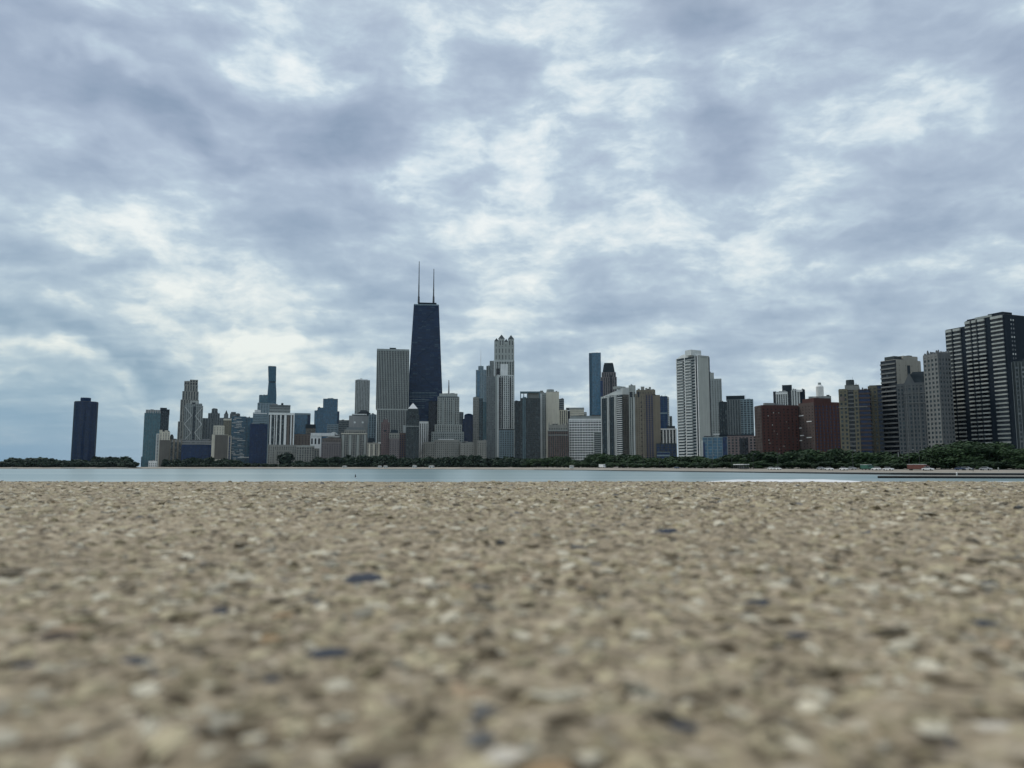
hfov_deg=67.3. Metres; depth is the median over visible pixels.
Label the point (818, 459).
tree
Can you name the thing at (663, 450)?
glass block
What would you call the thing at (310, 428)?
apartment block
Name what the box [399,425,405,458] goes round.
brick block
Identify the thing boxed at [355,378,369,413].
skyscraper
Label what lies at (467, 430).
residential tower
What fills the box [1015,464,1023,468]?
tree
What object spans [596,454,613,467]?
tree
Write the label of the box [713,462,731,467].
tree
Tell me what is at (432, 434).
window
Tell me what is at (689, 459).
tree
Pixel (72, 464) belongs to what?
tree
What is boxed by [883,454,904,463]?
tree
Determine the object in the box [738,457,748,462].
tree
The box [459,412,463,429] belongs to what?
apartment block
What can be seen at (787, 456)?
tree
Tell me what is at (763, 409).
window
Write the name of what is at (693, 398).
apartment tower
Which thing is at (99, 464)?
tree
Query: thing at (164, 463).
tree
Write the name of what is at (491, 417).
office tower
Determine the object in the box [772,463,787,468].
tree
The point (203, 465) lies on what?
tree
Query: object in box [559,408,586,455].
apartment tower
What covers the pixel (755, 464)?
tree
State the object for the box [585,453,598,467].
tree
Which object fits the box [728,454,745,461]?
tree
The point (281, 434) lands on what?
hotel
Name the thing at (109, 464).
tree
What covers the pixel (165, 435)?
apartment block
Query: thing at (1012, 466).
tree
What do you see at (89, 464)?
tree
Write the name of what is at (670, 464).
tree
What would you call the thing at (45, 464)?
tree
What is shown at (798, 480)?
ledge
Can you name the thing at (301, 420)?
glass block
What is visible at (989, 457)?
tree
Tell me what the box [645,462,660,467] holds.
tree
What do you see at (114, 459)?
tree
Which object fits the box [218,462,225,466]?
tree
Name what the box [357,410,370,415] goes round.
office block
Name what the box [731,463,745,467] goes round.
tree
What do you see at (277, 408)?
office block
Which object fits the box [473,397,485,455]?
apartment tower
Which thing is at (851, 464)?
tree
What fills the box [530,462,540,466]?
tree
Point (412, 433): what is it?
apartment tower
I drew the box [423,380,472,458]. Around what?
stone tower
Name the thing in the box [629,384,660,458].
apartment tower
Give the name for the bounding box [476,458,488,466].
tree
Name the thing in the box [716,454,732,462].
tree
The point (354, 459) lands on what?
tree
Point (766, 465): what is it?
tree
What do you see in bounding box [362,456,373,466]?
tree
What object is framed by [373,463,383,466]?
tree
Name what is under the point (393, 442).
brick block
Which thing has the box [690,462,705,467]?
tree
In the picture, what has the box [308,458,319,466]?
tree
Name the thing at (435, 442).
window
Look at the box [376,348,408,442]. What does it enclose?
skyscraper
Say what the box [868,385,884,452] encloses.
apartment tower
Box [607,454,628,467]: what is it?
tree
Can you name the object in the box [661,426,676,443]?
office building
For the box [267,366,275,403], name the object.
skyscraper
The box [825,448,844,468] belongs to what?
tree
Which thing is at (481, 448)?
apartment block
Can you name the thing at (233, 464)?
tree
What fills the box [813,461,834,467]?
tree
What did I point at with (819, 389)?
apartment tower
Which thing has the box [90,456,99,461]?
tree
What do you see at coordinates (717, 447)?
glass block
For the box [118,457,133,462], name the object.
tree
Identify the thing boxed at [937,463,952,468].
tree
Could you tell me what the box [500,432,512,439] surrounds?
window
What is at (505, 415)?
apartment tower
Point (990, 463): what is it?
tree
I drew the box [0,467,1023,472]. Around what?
ground
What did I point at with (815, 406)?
window
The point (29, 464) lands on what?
tree
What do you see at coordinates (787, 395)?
apartment tower
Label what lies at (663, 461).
tree
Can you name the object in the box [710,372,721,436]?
office tower
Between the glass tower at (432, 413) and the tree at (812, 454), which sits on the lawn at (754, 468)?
the tree at (812, 454)
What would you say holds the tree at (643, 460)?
on the lawn at (754, 468)
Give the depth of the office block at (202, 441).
1717.14 m
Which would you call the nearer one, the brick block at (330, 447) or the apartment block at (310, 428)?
the brick block at (330, 447)
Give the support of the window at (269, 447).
in the hotel at (281, 434)
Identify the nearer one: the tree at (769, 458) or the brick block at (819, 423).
the tree at (769, 458)
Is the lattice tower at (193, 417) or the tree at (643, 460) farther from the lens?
the lattice tower at (193, 417)
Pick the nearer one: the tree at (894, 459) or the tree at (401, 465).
the tree at (894, 459)
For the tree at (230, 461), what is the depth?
1387.22 m
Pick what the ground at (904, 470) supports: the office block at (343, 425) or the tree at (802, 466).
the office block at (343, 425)
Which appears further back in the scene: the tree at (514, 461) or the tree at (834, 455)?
the tree at (514, 461)
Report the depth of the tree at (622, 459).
661.64 m
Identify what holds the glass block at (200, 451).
on the ground at (904, 470)
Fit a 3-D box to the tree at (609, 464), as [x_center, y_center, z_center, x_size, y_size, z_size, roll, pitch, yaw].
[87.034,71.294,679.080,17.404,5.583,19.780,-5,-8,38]
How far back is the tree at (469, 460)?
1042.36 m
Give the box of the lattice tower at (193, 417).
[183,401,202,439]
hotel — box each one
[267,413,296,466]
[341,427,366,457]
[367,437,380,456]
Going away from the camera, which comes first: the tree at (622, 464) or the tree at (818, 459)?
the tree at (818, 459)
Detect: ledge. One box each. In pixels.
[708,479,872,481]
[878,475,1023,478]
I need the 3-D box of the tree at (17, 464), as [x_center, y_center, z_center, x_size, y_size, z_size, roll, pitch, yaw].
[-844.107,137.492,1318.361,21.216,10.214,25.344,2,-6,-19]
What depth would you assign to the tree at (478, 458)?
1023.33 m
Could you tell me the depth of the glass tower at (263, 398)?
2459.17 m
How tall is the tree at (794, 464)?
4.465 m
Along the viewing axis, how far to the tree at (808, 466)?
445.11 m
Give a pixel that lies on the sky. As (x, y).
(801, 194)
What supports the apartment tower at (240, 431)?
on the ground at (904, 470)
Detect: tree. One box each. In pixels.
[0,461,8,466]
[4,457,15,461]
[13,461,21,466]
[20,461,36,466]
[29,458,45,462]
[40,461,52,466]
[49,461,60,466]
[59,462,70,466]
[70,461,81,466]
[73,461,83,466]
[84,462,95,466]
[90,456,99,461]
[95,462,105,466]
[96,457,108,461]
[104,461,115,466]
[105,456,118,462]
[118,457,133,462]
[123,463,134,466]
[126,461,139,466]
[161,459,169,466]
[166,463,178,466]
[171,459,179,464]
[178,462,186,466]
[186,457,193,464]
[191,457,199,463]
[197,463,209,466]
[203,456,214,466]
[209,463,217,466]
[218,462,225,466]
[223,459,235,462]
[229,463,239,466]
[251,463,259,466]
[276,452,294,464]
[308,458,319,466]
[308,462,317,466]
[318,458,326,464]
[327,456,341,464]
[329,463,338,466]
[345,456,353,463]
[351,462,363,466]
[352,457,360,463]
[357,455,366,461]
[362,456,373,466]
[372,455,380,463]
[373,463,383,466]
[376,455,382,462]
[380,455,395,465]
[388,456,397,466]
[397,463,409,466]
[399,458,406,466]
[412,458,420,463]
[421,456,434,466]
[436,462,444,466]
[443,456,456,464]
[450,458,455,465]
[456,455,466,466]
[465,454,474,464]
[474,456,482,463]
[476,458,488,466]
[486,457,501,466]
[493,458,503,466]
[510,459,521,466]
[527,459,536,464]
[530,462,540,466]
[541,456,552,466]
[549,456,557,462]
[561,456,572,467]
[572,462,582,467]
[581,463,592,467]
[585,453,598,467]
[590,463,598,467]
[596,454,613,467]
[603,462,616,467]
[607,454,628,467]
[614,455,628,467]
[616,462,631,467]
[619,456,634,467]
[623,454,642,463]
[626,463,639,467]
[636,463,653,467]
[638,458,649,462]
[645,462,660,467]
[650,458,661,461]
[652,464,665,467]
[658,459,668,467]
[666,461,679,467]
[675,461,689,467]
[678,456,697,462]
[690,457,709,463]
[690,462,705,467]
[696,458,710,461]
[697,463,710,467]
[707,458,717,463]
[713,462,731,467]
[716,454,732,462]
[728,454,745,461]
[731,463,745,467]
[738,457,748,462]
[745,450,762,462]
[746,461,765,468]
[759,463,775,467]
[761,451,777,459]
[761,454,779,463]
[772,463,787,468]
[778,450,797,468]
[784,461,802,468]
[792,448,813,468]
[799,461,809,468]
[800,449,822,468]
[803,462,813,468]
[811,453,826,463]
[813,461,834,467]
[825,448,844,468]
[832,463,846,467]
[838,454,865,463]
[840,450,868,468]
[842,462,857,467]
[855,462,870,467]
[861,452,881,462]
[873,463,889,467]
[877,451,892,462]
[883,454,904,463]
[891,463,907,468]
[901,452,926,462]
[920,449,941,468]
[927,441,986,464]
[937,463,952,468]
[950,440,994,459]
[955,462,969,466]
[966,461,982,468]
[970,443,1001,461]
[974,463,990,468]
[983,461,995,467]
[986,441,1015,460]
[991,462,1011,468]
[1000,449,1023,464]
[1005,464,1018,468]
[1011,448,1023,456]
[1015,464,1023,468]
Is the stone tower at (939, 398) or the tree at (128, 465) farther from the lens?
the tree at (128, 465)
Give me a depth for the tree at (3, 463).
1308.72 m
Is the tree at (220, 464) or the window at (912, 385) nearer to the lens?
the window at (912, 385)
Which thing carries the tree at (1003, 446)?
on the lawn at (754, 468)
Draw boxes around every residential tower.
[71,397,97,460]
[462,414,472,441]
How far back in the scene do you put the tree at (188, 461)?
1406.59 m
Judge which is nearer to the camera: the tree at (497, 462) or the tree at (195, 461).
the tree at (497, 462)
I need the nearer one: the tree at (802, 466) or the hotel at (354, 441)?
the tree at (802, 466)
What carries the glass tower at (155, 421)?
on the ground at (904, 470)
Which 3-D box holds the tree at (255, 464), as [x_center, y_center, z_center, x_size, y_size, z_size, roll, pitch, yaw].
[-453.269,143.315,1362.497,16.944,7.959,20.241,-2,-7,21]
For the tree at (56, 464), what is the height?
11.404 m
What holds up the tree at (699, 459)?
on the lawn at (754, 468)
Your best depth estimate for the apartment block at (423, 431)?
1487.45 m
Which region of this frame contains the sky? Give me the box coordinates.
[0,0,1023,466]
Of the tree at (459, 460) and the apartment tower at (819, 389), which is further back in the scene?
the apartment tower at (819, 389)
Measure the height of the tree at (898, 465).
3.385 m
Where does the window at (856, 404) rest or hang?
in the apartment tower at (855, 414)
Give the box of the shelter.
[733,464,748,468]
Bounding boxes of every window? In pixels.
[268,447,295,454]
[342,434,365,449]
[407,411,418,428]
[424,434,462,457]
[435,442,453,458]
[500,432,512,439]
[646,395,653,457]
[763,409,797,433]
[799,406,813,446]
[815,406,838,422]
[855,392,859,451]
[905,385,927,451]
[924,356,941,447]
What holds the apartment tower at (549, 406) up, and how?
on the ground at (904, 470)
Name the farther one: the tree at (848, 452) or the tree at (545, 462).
the tree at (545, 462)
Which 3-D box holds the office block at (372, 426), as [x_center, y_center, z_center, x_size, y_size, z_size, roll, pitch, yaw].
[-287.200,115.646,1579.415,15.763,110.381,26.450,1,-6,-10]
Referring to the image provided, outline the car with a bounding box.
[922,467,933,469]
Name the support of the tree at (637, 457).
on the lawn at (754, 468)
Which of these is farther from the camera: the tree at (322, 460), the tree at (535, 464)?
the tree at (322, 460)
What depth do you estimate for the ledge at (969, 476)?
207.66 m
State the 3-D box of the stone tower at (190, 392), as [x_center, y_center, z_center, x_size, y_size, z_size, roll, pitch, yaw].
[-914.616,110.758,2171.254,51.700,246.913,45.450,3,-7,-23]
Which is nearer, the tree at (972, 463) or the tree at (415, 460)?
the tree at (972, 463)
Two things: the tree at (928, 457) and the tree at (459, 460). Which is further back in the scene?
the tree at (459, 460)
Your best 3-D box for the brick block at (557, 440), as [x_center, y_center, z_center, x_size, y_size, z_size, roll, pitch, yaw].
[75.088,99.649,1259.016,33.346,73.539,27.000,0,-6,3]
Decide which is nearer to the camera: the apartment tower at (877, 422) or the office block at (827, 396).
the apartment tower at (877, 422)
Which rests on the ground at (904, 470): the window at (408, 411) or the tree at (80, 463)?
the tree at (80, 463)
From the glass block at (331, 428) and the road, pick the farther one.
the glass block at (331, 428)
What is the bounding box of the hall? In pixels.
[328,432,338,437]
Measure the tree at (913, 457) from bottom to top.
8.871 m
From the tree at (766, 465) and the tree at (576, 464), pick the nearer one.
the tree at (766, 465)
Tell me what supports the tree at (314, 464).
on the lawn at (754, 468)
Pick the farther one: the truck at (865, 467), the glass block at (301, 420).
the glass block at (301, 420)
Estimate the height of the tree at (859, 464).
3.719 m
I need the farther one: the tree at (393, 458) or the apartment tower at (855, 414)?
the tree at (393, 458)
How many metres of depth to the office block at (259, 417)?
1682.45 m
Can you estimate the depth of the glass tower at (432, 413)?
1521.61 m
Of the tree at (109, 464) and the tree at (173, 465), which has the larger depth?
the tree at (173, 465)
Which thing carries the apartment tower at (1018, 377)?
on the ground at (904, 470)
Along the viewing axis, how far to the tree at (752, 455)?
496.79 m
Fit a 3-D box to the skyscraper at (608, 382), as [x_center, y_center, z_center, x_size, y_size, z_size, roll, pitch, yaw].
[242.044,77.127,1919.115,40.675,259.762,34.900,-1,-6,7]
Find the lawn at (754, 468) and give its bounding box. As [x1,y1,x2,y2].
[549,467,816,468]
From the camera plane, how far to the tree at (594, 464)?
709.24 m
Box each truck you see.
[860,465,873,469]
[907,464,929,469]
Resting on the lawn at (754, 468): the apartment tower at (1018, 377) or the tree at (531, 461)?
the tree at (531, 461)
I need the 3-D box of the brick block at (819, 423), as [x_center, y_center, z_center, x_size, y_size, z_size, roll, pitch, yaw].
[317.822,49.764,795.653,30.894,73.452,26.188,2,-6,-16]
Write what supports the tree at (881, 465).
on the lawn at (754, 468)
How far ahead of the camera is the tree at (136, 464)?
1323.08 m
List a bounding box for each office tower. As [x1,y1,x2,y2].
[486,376,496,458]
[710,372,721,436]
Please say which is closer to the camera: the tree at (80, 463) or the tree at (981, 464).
the tree at (981, 464)
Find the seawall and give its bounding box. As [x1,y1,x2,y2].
[534,469,1023,474]
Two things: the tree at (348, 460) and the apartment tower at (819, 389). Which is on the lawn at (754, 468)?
the tree at (348, 460)
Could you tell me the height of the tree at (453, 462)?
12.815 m
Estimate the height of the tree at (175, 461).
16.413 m
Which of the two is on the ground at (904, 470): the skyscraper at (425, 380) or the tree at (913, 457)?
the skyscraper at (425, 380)
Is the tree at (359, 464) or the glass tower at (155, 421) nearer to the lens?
the tree at (359, 464)
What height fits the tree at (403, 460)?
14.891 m
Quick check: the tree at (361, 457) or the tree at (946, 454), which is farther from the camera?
the tree at (361, 457)
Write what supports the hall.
on the ground at (904, 470)
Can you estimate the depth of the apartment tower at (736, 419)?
1149.14 m
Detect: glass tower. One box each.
[141,408,169,466]
[257,402,274,463]
[259,395,267,401]
[314,398,338,442]
[428,401,437,441]
[514,391,540,458]
[660,396,671,427]
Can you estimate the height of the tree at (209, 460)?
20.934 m
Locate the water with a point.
(262, 475)
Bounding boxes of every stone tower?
[177,380,198,439]
[202,408,219,439]
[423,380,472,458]
[486,335,513,393]
[923,350,955,447]
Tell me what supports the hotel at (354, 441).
on the ground at (904, 470)
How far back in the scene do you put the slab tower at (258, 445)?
1546.38 m
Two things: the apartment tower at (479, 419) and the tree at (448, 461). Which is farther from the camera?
the apartment tower at (479, 419)
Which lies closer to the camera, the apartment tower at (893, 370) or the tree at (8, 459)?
the apartment tower at (893, 370)
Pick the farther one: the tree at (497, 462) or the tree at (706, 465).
the tree at (497, 462)
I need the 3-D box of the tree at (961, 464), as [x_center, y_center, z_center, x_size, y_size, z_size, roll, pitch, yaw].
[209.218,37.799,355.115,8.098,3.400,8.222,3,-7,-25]
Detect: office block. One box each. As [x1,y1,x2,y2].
[158,439,181,466]
[182,439,211,444]
[253,410,266,423]
[269,403,290,412]
[338,419,348,437]
[349,414,368,442]
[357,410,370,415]
[368,413,376,442]
[559,397,563,409]
[809,395,830,397]
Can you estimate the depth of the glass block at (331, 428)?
1747.01 m
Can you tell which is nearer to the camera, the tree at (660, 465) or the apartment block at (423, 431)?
the tree at (660, 465)
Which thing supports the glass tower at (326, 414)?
on the ground at (904, 470)
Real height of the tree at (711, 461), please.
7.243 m
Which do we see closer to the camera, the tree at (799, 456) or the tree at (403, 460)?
the tree at (799, 456)
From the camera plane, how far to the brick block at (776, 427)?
801.17 m
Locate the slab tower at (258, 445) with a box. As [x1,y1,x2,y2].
[249,423,267,466]
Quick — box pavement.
[0,481,1023,767]
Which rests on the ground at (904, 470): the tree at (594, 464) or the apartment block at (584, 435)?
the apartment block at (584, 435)
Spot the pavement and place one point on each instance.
(48, 741)
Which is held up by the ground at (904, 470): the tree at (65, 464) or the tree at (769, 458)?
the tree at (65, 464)
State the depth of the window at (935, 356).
629.64 m
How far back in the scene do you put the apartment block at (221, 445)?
1576.89 m
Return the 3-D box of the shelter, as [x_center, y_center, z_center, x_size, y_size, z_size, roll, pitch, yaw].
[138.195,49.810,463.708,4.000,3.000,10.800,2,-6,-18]
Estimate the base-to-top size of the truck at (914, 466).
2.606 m
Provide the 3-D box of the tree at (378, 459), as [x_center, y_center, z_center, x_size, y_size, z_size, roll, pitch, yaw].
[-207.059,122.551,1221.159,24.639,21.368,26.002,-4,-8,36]
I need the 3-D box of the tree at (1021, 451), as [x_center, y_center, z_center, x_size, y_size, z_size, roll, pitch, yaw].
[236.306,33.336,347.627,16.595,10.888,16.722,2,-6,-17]
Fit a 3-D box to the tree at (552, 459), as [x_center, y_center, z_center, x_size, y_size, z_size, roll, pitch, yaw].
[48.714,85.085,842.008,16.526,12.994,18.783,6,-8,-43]
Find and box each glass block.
[181,444,210,459]
[294,413,310,433]
[327,424,337,436]
[656,442,676,458]
[701,434,727,458]
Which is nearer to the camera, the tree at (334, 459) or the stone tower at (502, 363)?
the tree at (334, 459)
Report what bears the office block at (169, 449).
on the ground at (904, 470)
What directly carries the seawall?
on the ground at (904, 470)
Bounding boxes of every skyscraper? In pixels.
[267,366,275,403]
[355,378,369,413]
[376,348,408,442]
[409,261,441,420]
[476,366,485,401]
[589,353,600,415]
[600,363,616,396]
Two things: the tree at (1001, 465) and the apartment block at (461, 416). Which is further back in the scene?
the apartment block at (461, 416)
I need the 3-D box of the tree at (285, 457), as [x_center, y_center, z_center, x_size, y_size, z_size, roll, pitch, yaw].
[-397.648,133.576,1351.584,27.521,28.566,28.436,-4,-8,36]
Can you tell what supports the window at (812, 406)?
in the brick block at (819, 423)
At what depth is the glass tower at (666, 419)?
1503.05 m
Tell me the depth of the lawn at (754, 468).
483.31 m
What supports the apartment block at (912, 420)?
on the ground at (904, 470)
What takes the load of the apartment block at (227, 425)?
on the ground at (904, 470)
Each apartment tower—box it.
[231,415,249,466]
[406,403,418,458]
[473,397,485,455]
[497,375,513,457]
[540,389,558,458]
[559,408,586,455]
[601,386,629,454]
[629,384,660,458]
[676,350,711,456]
[719,395,755,454]
[773,385,804,415]
[816,383,823,395]
[838,378,873,452]
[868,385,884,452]
[880,355,920,453]
[945,312,1023,448]
[1011,359,1023,448]
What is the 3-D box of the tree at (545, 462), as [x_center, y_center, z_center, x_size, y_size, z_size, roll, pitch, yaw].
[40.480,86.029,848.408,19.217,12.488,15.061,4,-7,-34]
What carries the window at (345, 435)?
in the hotel at (354, 441)
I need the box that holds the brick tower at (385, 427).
[381,418,389,454]
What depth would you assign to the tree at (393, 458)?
1189.67 m
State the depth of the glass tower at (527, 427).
1350.50 m
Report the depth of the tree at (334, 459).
1279.23 m
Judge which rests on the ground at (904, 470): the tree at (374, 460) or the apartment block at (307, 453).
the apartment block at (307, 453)
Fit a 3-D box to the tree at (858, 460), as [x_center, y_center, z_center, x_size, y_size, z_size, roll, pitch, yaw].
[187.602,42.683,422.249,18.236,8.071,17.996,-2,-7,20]
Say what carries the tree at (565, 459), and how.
on the lawn at (754, 468)
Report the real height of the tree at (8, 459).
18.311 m
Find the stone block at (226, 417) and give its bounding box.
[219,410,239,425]
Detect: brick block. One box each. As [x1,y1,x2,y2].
[294,434,310,445]
[321,437,340,457]
[389,430,398,458]
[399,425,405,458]
[548,424,567,457]
[754,403,799,453]
[798,396,840,451]
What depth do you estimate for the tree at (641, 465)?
611.10 m
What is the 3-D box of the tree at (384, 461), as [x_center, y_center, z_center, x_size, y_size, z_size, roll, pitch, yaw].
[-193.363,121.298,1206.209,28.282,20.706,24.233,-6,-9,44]
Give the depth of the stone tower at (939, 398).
625.93 m
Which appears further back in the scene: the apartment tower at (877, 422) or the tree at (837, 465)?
the apartment tower at (877, 422)
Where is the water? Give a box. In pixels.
[0,469,1023,481]
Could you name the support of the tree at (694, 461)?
on the lawn at (754, 468)
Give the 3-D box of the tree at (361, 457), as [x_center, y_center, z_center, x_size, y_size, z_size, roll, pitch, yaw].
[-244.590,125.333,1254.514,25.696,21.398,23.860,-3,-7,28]
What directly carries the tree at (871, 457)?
on the lawn at (754, 468)
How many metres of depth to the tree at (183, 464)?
1384.89 m
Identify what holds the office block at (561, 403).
on the ground at (904, 470)
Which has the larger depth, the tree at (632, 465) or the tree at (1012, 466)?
the tree at (632, 465)
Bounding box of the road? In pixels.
[536,467,1013,469]
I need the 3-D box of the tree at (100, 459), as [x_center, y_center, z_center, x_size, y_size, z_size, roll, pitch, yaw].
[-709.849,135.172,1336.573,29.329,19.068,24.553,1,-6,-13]
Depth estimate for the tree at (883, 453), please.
412.23 m
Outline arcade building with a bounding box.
[310,433,334,456]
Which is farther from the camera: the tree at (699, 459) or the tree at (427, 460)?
the tree at (427, 460)
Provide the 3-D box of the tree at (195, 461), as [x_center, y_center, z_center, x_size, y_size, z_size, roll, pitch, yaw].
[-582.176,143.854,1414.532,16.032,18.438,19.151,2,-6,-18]
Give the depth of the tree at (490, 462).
984.33 m
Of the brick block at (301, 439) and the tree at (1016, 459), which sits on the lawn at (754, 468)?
the tree at (1016, 459)
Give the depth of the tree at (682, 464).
566.50 m
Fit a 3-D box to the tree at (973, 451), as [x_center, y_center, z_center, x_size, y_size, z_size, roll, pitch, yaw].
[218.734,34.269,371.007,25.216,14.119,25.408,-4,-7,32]
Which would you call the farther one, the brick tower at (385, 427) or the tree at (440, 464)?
the brick tower at (385, 427)
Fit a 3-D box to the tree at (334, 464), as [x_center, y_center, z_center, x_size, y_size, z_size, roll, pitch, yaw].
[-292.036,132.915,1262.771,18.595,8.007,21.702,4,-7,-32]
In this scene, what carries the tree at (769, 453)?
on the lawn at (754, 468)
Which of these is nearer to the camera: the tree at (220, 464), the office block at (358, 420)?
the tree at (220, 464)
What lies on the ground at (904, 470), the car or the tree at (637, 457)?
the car
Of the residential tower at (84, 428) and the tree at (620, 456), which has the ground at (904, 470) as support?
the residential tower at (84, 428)
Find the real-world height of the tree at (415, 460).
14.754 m
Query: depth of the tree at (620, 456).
677.82 m
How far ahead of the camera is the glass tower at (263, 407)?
2303.92 m
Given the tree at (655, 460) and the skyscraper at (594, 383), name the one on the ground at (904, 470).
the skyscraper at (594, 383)
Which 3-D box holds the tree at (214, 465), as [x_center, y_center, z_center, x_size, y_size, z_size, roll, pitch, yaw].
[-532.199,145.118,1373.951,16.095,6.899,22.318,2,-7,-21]
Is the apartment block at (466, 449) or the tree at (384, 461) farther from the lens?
the apartment block at (466, 449)
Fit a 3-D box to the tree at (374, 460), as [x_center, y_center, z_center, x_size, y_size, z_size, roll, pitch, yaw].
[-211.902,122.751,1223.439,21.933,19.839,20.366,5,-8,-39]
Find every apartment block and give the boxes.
[155,430,173,466]
[211,425,231,460]
[223,418,231,435]
[296,445,318,461]
[305,424,315,433]
[419,421,428,457]
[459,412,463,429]
[460,442,473,455]
[477,440,486,458]
[569,415,601,460]
[896,365,927,453]
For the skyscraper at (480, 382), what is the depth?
2263.01 m
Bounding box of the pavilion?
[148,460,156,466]
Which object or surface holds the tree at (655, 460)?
on the lawn at (754, 468)
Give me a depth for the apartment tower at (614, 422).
1192.32 m
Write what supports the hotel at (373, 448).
on the ground at (904, 470)
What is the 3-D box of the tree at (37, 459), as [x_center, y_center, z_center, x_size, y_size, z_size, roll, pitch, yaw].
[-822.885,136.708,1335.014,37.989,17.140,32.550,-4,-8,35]
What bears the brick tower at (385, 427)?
on the ground at (904, 470)
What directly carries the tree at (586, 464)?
on the lawn at (754, 468)
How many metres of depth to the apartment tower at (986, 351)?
621.15 m

